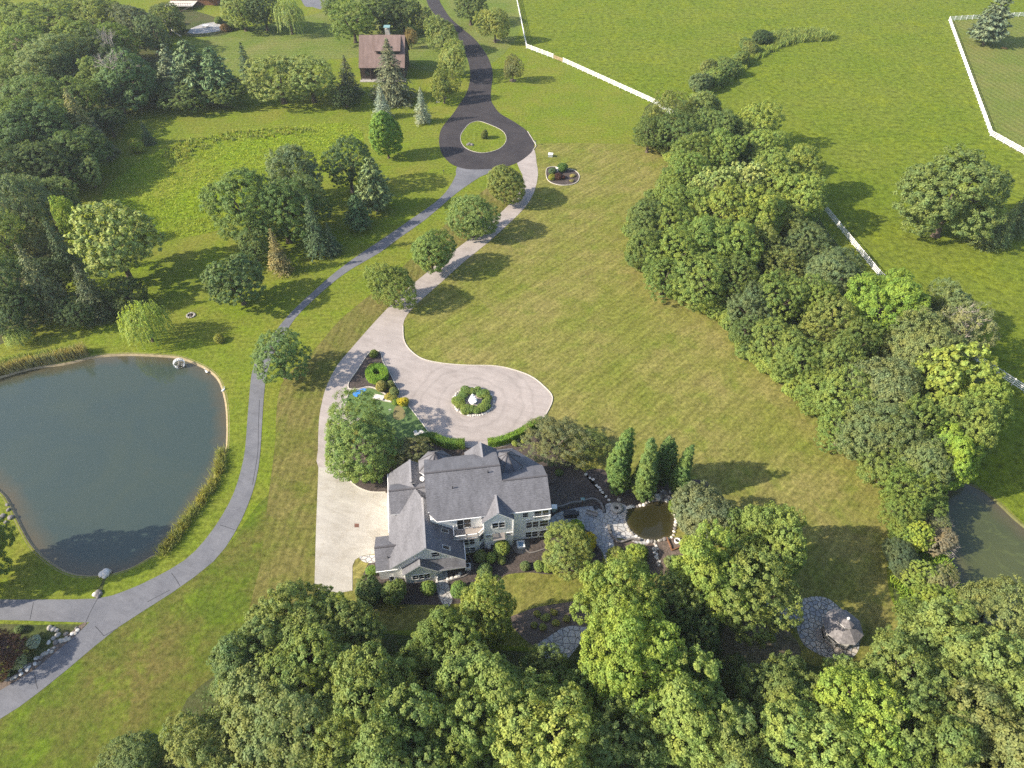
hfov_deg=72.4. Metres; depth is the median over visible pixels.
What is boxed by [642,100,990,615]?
wood floor
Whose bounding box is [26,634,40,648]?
shrub
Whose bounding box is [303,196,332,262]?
tree
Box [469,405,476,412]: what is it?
shrub
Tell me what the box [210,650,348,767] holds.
tree
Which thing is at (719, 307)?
bush
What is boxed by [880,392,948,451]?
tree
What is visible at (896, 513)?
tree
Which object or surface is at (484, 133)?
shrub
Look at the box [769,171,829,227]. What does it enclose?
tree
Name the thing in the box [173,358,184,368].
paddle wheel
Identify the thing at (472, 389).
shrub
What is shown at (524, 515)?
window
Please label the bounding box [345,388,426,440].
putting green
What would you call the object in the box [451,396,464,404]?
shrub
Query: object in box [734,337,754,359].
bush
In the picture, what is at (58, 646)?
gravel edge
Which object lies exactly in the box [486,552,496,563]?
shrub
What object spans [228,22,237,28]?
shrub
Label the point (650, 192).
bush
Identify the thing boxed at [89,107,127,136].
tree
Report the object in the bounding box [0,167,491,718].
road
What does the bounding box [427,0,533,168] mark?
cul de sac
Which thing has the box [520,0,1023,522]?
pasture
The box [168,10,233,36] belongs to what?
mulch bed
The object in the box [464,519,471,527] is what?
window
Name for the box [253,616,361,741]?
tree
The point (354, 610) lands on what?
tree
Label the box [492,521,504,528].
window
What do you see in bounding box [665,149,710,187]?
tree
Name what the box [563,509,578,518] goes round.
patio counter
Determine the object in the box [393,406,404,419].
putting green patch
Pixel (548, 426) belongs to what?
tree
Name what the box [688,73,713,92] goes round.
shrub
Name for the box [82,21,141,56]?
tree
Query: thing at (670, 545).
bed edging
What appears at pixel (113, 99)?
tree
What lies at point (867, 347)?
tree
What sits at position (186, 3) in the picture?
lodge
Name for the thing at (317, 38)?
mown lawn
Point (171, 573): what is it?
road seams
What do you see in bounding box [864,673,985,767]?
tree
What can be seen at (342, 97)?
tree
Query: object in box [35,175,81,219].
tree
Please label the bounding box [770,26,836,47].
pasture grass
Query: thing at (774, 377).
bush
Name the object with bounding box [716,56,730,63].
shrub
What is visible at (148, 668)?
lawn
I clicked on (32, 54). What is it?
tree
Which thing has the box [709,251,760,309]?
tree
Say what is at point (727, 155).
tree
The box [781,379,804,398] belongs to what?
bush
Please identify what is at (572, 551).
tree
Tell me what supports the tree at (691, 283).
on the wood floor at (835, 244)
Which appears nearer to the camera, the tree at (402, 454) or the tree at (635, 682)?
the tree at (635, 682)
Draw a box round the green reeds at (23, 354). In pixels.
[0,344,76,364]
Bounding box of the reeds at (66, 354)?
[0,341,88,375]
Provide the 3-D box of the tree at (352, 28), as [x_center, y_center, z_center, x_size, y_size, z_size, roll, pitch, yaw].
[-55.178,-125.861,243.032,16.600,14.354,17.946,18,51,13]
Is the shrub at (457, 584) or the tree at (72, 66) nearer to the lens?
the shrub at (457, 584)
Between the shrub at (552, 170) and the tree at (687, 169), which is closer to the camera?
the tree at (687, 169)
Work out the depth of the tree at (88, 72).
204.72 m
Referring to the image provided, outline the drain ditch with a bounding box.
[99,578,105,590]
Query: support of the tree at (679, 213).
on the wood floor at (835, 244)
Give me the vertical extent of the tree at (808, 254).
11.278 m
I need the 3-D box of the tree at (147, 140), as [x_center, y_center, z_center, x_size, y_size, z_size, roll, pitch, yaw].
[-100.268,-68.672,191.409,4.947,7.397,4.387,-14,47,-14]
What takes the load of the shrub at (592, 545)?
on the mulch bed at (415, 595)
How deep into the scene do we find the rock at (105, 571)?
99.69 m
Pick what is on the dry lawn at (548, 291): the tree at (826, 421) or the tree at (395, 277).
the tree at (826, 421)
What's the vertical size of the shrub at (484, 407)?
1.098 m
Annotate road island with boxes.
[461,121,505,152]
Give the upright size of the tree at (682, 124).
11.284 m
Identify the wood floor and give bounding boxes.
[0,20,169,343]
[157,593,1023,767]
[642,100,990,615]
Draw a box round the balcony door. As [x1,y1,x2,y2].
[456,520,463,529]
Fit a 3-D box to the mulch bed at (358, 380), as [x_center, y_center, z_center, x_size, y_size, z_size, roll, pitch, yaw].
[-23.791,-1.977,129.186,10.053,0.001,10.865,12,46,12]
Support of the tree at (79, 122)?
on the wood floor at (150, 56)
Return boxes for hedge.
[365,362,388,383]
[415,431,464,449]
[487,417,542,447]
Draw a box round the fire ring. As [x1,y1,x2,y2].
[186,312,195,317]
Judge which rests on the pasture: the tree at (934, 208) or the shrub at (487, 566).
the tree at (934, 208)
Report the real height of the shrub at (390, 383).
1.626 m
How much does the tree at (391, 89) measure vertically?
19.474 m
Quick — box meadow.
[102,123,363,238]
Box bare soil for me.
[719,617,800,670]
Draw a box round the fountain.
[468,393,476,404]
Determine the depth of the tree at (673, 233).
142.16 m
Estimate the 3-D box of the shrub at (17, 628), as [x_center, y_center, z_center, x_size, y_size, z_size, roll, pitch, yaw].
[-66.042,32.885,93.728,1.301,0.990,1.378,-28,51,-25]
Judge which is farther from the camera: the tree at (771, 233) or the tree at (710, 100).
the tree at (710, 100)
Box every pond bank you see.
[0,353,229,577]
[934,483,1023,628]
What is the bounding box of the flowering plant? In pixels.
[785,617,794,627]
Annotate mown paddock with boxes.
[950,17,1023,154]
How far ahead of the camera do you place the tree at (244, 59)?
214.96 m
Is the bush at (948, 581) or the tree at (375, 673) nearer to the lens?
the tree at (375, 673)
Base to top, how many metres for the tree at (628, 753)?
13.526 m
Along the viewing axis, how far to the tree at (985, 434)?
104.83 m
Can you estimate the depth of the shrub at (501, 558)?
100.69 m
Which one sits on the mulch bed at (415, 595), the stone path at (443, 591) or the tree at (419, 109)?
the stone path at (443, 591)
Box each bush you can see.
[621,221,636,237]
[633,253,644,272]
[643,189,661,202]
[654,176,674,189]
[658,137,675,154]
[661,166,681,175]
[662,150,690,164]
[666,281,685,298]
[683,286,704,304]
[696,294,717,313]
[705,301,728,319]
[718,308,742,331]
[728,325,747,342]
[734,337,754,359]
[746,345,762,364]
[755,350,775,373]
[769,363,793,382]
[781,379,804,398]
[797,382,816,397]
[802,394,824,417]
[881,537,922,581]
[887,516,928,548]
[892,596,938,624]
[896,559,940,589]
[898,521,936,552]
[899,477,949,519]
[912,583,962,627]
[921,561,959,597]
[923,506,953,538]
[924,527,960,557]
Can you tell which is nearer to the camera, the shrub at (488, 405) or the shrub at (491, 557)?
the shrub at (491, 557)
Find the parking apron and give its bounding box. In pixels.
[315,467,388,592]
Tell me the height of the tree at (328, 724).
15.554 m
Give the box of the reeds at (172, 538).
[151,446,228,558]
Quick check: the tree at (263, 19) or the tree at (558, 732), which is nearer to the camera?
the tree at (558, 732)
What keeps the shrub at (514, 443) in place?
on the dry lawn at (548, 291)
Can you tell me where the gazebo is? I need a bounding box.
[814,609,863,649]
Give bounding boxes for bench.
[373,394,383,400]
[586,509,597,516]
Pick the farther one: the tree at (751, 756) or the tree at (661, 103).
the tree at (661, 103)
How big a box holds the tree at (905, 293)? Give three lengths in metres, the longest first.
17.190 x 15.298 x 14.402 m
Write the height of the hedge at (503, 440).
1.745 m
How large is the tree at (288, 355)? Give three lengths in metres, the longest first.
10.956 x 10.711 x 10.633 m
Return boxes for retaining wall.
[557,497,604,512]
[607,524,639,543]
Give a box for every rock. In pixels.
[102,568,109,576]
[655,494,660,500]
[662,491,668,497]
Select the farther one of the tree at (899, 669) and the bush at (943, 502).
the bush at (943, 502)
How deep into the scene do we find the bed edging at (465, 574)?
99.83 m
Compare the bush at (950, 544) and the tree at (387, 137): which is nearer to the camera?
the bush at (950, 544)
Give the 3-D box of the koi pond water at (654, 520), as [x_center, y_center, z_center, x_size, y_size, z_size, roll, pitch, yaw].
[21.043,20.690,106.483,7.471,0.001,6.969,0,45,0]
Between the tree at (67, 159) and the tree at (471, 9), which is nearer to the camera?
the tree at (67, 159)
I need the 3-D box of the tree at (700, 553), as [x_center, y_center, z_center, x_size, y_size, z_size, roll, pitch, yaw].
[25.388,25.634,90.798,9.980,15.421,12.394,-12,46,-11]
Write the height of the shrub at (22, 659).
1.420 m
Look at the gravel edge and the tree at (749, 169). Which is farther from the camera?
the tree at (749, 169)
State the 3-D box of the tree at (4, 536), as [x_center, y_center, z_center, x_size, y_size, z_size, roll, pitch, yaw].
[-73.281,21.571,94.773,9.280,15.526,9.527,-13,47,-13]
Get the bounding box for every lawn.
[0,495,267,767]
[164,0,520,77]
[342,143,906,666]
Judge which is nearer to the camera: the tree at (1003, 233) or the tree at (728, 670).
the tree at (728, 670)
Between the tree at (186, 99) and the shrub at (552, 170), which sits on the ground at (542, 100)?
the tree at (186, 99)
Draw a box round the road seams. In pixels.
[30,400,259,688]
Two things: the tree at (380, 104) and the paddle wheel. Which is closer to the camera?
the paddle wheel
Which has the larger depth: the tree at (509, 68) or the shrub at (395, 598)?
the tree at (509, 68)
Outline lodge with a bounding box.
[165,0,221,11]
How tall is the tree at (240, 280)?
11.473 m
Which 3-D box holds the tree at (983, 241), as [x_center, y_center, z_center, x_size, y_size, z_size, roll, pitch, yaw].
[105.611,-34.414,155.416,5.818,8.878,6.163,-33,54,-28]
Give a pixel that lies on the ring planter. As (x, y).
(676, 540)
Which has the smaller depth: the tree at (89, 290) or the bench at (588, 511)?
the bench at (588, 511)
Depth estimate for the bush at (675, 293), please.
143.46 m
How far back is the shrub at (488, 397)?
123.85 m
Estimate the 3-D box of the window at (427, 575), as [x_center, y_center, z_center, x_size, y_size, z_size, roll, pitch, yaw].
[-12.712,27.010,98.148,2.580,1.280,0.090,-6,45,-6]
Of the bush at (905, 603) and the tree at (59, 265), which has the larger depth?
the tree at (59, 265)
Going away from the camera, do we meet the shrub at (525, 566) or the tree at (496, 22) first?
the shrub at (525, 566)
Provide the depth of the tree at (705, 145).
172.51 m
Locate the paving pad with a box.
[512,539,529,553]
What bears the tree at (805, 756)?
on the forest floor at (192, 701)
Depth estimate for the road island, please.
195.92 m
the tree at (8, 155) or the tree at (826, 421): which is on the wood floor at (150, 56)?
the tree at (8, 155)
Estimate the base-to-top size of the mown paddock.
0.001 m
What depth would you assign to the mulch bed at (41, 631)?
93.72 m
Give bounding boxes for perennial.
[531,622,537,628]
[534,610,540,616]
[539,623,546,630]
[540,613,550,620]
[550,609,557,615]
[552,619,559,626]
[563,615,569,621]
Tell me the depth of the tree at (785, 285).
131.66 m
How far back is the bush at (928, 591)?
92.95 m
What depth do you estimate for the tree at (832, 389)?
112.95 m
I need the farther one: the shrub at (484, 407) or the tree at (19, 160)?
the tree at (19, 160)
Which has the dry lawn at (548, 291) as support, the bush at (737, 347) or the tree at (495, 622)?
the tree at (495, 622)
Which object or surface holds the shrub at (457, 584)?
on the mulch bed at (415, 595)
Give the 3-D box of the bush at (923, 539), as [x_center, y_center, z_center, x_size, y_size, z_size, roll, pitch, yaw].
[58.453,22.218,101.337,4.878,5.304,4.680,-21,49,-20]
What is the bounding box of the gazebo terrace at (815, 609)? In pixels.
[765,596,859,659]
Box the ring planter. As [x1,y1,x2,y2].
[674,538,679,543]
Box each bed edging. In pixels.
[447,555,472,581]
[524,548,544,552]
[666,537,679,550]
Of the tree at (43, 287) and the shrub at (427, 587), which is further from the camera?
the tree at (43, 287)
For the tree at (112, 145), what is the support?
on the wood floor at (150, 56)
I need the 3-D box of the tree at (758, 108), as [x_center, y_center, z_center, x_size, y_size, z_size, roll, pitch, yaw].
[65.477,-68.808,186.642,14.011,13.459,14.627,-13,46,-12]
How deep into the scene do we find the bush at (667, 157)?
185.04 m
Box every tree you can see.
[0,0,23,38]
[0,0,83,35]
[0,23,51,71]
[0,56,31,93]
[0,71,76,127]
[0,95,44,149]
[0,97,81,162]
[0,139,71,193]
[0,140,38,197]
[0,172,56,236]
[0,209,47,266]
[0,256,44,319]
[0,288,43,337]
[0,517,18,574]
[2,328,34,349]
[8,32,102,95]
[10,218,56,266]
[14,244,79,325]
[18,95,93,140]
[23,139,94,190]
[24,257,76,294]
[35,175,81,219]
[38,56,85,95]
[42,217,86,276]
[44,124,113,174]
[48,195,87,245]
[49,17,95,67]
[49,75,105,122]
[52,292,97,328]
[63,87,113,146]
[63,199,165,279]
[67,0,128,34]
[70,25,117,66]
[72,263,123,329]
[73,55,109,94]
[73,150,103,187]
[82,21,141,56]
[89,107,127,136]
[90,121,121,161]
[91,27,137,76]
[91,46,159,110]
[93,729,165,767]
[95,82,138,113]
[100,2,159,45]
[102,276,150,310]
[117,299,177,350]
[123,71,172,107]
[131,12,172,54]
[140,120,157,146]
[147,1,185,34]
[155,77,210,112]
[156,44,180,89]
[158,707,267,767]
[168,39,215,100]
[197,46,241,104]
[197,166,289,240]
[199,76,245,106]
[199,252,266,305]
[205,614,297,714]
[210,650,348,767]
[219,0,260,31]
[233,228,269,264]
[237,42,260,91]
[239,55,313,103]
[242,176,317,243]
[243,0,280,30]
[243,577,343,668]
[249,327,312,383]
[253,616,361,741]
[264,143,323,198]
[267,228,294,278]
[271,0,306,34]
[279,53,339,102]
[283,172,332,227]
[298,697,401,767]
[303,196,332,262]
[304,591,386,660]
[311,641,419,762]
[320,0,339,19]
[321,134,370,192]
[321,223,344,260]
[324,387,403,482]
[328,0,375,42]
[330,85,361,107]
[335,55,364,97]
[343,194,372,231]
[345,682,458,767]
[355,156,393,214]
[359,0,403,34]
[363,262,417,309]
[368,38,417,110]
[368,110,403,158]
[371,84,394,117]
[385,0,421,33]
[391,435,437,465]
[399,604,483,693]
[405,27,417,48]
[410,7,433,32]
[410,228,456,273]
[414,87,431,125]
[415,698,499,767]
[423,14,458,50]
[426,635,532,767]
[429,67,461,102]
[436,36,466,78]
[444,193,500,239]
[452,0,488,25]
[457,571,517,653]
[473,6,510,42]
[474,666,616,767]
[486,165,526,205]
[503,53,524,81]
[517,414,592,469]
[518,641,572,696]
[541,519,595,581]
[547,667,602,724]
[566,692,661,767]
[569,550,665,652]
[574,428,614,459]
[576,596,687,725]
[605,427,635,495]
[623,226,666,267]
[625,198,669,236]
[630,437,660,502]
[631,114,668,152]
[636,643,746,767]
[640,221,705,278]
[641,252,687,302]
[641,606,676,658]
[643,87,692,135]
[646,197,694,246]
[647,568,701,634]
[654,168,686,199]
[655,110,707,152]
[657,436,678,486]
[661,181,713,223]
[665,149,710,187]
[666,252,729,311]
[668,444,694,497]
[668,519,753,624]
[670,130,719,177]
[670,480,740,545]
[674,607,720,658]
[675,213,736,270]
[683,90,722,132]
[687,166,739,211]
[689,106,728,147]
[693,178,758,232]
[698,699,796,767]
[700,127,747,171]
[700,544,803,648]
[703,217,763,274]
[707,109,751,145]
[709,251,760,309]
[716,161,768,211]
[717,652,747,689]
[724,507,753,547]
[726,280,775,333]
[728,313,768,350]
[730,135,764,171]
[733,98,785,147]
[733,184,792,238]
[733,500,806,583]
[734,650,826,752]
[740,682,868,767]
[742,129,789,164]
[743,152,802,201]
[745,316,810,371]
[750,221,782,269]
[756,268,809,320]
[758,204,805,245]
[758,244,804,290]
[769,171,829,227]
[771,336,837,386]
[775,143,826,198]
[778,218,832,270]
[785,273,838,326]
[791,368,845,415]
[798,293,861,346]
[803,246,866,300]
[807,329,868,391]
[809,653,862,697]
[810,664,910,767]
[812,364,877,430]
[813,401,866,455]
[820,702,932,767]
[833,399,924,472]
[836,316,884,363]
[836,355,923,433]
[840,267,930,347]
[855,623,977,738]
[856,435,925,491]
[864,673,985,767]
[876,305,966,381]
[876,489,926,529]
[877,458,949,512]
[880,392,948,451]
[887,595,1022,704]
[891,143,1014,239]
[895,434,962,496]
[906,341,1005,426]
[913,677,1023,767]
[919,333,969,384]
[923,277,976,331]
[924,421,985,493]
[927,300,1001,360]
[929,393,1002,464]
[947,629,1023,751]
[950,378,1015,434]
[951,572,1023,649]
[964,212,998,253]
[966,0,1014,44]
[990,201,1020,251]
[999,197,1023,241]
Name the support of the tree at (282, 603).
on the forest floor at (192, 701)
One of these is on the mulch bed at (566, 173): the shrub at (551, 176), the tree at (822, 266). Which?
the shrub at (551, 176)
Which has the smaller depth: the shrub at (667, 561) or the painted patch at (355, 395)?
the shrub at (667, 561)
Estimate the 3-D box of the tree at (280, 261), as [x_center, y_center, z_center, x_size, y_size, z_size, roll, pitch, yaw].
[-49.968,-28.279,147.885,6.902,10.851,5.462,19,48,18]
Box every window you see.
[412,573,430,579]
[431,552,439,556]
[463,539,474,545]
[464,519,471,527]
[465,547,475,552]
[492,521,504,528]
[522,512,528,517]
[525,530,537,537]
[526,521,538,528]
[534,510,549,518]
[539,520,548,526]
[539,529,546,535]
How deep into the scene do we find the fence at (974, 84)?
224.33 m
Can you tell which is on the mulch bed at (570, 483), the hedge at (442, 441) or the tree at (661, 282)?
the hedge at (442, 441)
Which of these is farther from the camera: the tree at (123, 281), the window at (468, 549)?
the tree at (123, 281)
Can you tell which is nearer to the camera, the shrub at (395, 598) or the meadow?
the shrub at (395, 598)
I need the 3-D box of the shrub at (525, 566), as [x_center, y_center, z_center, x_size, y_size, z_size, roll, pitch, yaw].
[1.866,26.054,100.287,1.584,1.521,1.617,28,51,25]
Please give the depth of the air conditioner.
100.09 m
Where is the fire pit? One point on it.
(616, 507)
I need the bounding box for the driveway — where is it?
[317,150,551,466]
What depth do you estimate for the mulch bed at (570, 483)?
111.67 m
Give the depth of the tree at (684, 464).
104.50 m
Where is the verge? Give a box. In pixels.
[245,170,522,621]
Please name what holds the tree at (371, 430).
on the mulch bed at (570, 483)
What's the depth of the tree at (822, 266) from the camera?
137.58 m
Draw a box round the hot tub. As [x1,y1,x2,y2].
[516,540,524,548]
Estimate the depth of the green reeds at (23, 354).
131.17 m
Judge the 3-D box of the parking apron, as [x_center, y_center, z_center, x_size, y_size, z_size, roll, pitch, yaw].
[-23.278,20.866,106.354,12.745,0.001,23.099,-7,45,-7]
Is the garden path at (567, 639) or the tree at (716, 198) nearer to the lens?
the garden path at (567, 639)
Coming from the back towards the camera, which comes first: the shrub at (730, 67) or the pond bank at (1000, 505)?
the shrub at (730, 67)
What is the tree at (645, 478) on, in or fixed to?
on the mulch bed at (627, 497)
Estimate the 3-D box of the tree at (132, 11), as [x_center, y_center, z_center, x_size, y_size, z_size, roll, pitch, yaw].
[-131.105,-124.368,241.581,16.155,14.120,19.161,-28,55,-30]
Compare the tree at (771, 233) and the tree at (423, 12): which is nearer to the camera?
the tree at (771, 233)
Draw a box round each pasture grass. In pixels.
[706,42,783,93]
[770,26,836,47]
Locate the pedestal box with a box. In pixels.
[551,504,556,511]
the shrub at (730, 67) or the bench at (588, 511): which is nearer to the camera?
the bench at (588, 511)
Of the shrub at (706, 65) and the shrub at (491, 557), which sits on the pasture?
the shrub at (706, 65)
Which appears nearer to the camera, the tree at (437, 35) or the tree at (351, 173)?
the tree at (351, 173)
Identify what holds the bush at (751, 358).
on the wood floor at (835, 244)
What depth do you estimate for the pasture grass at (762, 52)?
236.60 m
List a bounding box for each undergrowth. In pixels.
[0,79,114,326]
[105,624,1019,767]
[649,95,978,459]
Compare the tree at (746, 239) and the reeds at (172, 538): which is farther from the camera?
the tree at (746, 239)
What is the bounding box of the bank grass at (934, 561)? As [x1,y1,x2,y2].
[886,510,961,626]
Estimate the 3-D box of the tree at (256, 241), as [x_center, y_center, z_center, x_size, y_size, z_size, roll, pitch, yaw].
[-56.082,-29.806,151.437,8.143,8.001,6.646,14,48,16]
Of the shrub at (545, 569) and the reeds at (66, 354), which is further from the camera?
the reeds at (66, 354)
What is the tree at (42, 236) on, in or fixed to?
on the wood floor at (150, 56)
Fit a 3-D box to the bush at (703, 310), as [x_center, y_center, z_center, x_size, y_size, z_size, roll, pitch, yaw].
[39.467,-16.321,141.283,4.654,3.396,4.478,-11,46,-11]
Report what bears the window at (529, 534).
in the house at (446, 511)
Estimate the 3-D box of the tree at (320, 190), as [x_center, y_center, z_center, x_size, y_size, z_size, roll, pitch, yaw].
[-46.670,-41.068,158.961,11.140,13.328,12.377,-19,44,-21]
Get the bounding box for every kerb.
[345,121,552,492]
[348,350,399,395]
[546,166,579,185]
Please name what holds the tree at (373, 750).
on the forest floor at (192, 701)
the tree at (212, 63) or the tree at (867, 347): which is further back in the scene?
the tree at (212, 63)
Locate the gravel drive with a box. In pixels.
[302,0,327,8]
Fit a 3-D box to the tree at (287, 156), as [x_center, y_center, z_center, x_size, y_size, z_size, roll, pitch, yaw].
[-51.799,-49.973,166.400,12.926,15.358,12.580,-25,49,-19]
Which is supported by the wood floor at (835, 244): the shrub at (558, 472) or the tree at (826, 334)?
the tree at (826, 334)
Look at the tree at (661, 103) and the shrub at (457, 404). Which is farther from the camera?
the tree at (661, 103)
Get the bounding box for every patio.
[548,506,614,567]
[601,502,648,544]
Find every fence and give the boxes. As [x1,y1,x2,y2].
[517,0,526,43]
[526,44,552,56]
[563,57,673,111]
[824,207,1023,390]
[948,12,1023,20]
[949,16,992,135]
[991,130,1023,152]
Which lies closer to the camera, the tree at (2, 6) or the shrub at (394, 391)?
the shrub at (394, 391)
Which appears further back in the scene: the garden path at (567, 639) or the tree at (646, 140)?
the tree at (646, 140)
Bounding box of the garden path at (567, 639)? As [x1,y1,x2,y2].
[538,626,586,660]
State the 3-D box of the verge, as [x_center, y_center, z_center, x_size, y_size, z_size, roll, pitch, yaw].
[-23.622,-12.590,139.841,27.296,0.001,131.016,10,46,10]
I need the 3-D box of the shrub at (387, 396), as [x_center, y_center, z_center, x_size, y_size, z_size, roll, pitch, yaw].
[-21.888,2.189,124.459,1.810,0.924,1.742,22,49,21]
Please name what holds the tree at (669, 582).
on the forest floor at (192, 701)
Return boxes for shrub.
[0,628,27,682]
[0,663,10,680]
[10,654,26,670]
[13,624,24,633]
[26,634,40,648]
[127,138,144,152]
[213,333,224,343]
[214,16,222,23]
[219,24,229,31]
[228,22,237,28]
[355,574,382,605]
[365,565,376,575]
[369,349,377,357]
[375,380,386,391]
[380,578,406,606]
[384,393,392,399]
[386,380,394,388]
[389,387,398,395]
[390,395,397,400]
[396,397,408,406]
[420,580,435,595]
[450,580,466,598]
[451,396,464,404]
[455,400,465,408]
[459,390,467,398]
[460,385,470,394]
[460,404,471,414]
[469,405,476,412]
[470,387,476,394]
[473,549,486,562]
[474,386,481,393]
[474,407,480,413]
[476,389,489,397]
[476,562,492,576]
[477,403,487,412]
[480,402,490,409]
[481,129,487,138]
[483,394,491,401]
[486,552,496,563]
[493,540,509,556]
[497,555,505,564]
[511,440,517,446]
[520,561,530,571]
[533,560,543,571]
[543,565,550,572]
[548,167,556,173]
[548,174,555,179]
[555,172,561,179]
[555,468,563,475]
[556,163,567,172]
[561,519,584,539]
[578,531,596,553]
[605,546,627,564]
[624,556,645,577]
[625,543,648,560]
[663,554,680,567]
[668,498,683,511]
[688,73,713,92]
[699,58,717,73]
[706,66,727,86]
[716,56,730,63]
[717,59,742,77]
[731,50,750,65]
[739,37,753,48]
[742,40,759,53]
[752,29,773,43]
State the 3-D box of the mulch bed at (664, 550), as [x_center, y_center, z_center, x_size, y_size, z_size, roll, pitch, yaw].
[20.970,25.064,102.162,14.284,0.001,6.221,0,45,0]
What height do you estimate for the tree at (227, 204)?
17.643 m
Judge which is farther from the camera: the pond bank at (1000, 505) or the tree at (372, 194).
the tree at (372, 194)
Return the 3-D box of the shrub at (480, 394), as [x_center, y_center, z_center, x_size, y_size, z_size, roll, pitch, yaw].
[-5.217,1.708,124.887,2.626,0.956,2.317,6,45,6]
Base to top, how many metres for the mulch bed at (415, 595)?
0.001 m
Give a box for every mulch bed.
[0,624,80,676]
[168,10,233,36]
[349,351,398,395]
[351,432,609,519]
[363,538,602,604]
[511,601,590,644]
[546,167,578,184]
[586,469,708,507]
[613,537,683,574]
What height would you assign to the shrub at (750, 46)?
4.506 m
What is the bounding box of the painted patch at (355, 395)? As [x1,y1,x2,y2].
[353,388,364,396]
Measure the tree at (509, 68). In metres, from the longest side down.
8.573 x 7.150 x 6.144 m
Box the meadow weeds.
[160,125,314,167]
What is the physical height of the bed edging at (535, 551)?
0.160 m
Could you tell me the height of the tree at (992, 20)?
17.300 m
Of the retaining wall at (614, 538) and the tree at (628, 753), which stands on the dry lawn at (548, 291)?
the retaining wall at (614, 538)
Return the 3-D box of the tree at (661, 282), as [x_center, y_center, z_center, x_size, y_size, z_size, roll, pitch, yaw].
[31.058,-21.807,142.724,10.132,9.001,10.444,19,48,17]
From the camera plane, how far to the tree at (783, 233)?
151.37 m
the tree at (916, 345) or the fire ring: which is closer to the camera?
the tree at (916, 345)
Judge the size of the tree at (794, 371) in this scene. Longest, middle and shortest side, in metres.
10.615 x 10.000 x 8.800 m
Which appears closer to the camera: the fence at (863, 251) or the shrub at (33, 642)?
the shrub at (33, 642)
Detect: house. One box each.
[359,25,409,81]
[374,442,551,583]
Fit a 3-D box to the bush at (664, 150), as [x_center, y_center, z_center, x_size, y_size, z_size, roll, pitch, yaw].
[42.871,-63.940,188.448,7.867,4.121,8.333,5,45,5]
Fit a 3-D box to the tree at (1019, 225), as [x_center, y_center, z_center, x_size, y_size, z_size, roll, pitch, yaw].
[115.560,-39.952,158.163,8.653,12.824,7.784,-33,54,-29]
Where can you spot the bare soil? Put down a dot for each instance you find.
(782, 644)
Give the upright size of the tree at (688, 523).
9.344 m
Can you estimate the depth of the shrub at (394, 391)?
124.44 m
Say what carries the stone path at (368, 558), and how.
on the mulch bed at (415, 595)
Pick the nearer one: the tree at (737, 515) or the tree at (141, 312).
the tree at (737, 515)
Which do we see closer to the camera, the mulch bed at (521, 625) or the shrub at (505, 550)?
the mulch bed at (521, 625)
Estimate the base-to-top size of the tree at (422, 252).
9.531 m
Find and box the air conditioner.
[465,563,470,570]
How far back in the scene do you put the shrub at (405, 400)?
122.89 m
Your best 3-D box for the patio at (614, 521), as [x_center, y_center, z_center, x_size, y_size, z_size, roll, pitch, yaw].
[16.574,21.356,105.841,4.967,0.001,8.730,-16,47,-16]
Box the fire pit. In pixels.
[611,503,622,512]
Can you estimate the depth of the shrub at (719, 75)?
218.92 m
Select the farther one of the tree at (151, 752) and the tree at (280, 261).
the tree at (280, 261)
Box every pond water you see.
[0,356,225,574]
[626,501,673,539]
[937,484,1023,627]
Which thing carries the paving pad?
on the mulch bed at (415, 595)
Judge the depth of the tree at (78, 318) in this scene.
135.43 m
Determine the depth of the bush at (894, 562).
98.11 m
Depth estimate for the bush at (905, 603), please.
92.73 m
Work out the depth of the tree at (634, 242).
144.43 m
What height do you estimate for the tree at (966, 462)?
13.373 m
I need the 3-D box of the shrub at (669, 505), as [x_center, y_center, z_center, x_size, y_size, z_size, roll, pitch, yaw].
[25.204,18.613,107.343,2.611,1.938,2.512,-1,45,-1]
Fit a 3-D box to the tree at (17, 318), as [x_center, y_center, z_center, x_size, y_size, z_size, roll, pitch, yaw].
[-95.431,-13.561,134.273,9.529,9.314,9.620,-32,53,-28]
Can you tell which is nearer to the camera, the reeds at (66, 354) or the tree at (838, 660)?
the tree at (838, 660)
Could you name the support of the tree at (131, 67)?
on the ground at (542, 100)
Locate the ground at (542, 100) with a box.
[0,0,1023,695]
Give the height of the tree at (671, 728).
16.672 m
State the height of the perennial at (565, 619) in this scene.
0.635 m
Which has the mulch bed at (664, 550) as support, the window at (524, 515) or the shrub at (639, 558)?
the shrub at (639, 558)
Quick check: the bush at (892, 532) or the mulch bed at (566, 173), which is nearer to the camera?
the bush at (892, 532)
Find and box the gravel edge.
[0,622,86,689]
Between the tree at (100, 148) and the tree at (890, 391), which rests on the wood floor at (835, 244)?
the tree at (890, 391)
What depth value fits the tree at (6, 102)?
179.26 m
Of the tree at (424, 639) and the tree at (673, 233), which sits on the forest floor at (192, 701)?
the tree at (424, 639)
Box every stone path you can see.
[360,555,374,562]
[436,579,451,605]
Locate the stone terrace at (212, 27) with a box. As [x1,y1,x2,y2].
[187,22,220,33]
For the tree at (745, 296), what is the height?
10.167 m
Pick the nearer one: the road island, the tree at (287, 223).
the tree at (287, 223)

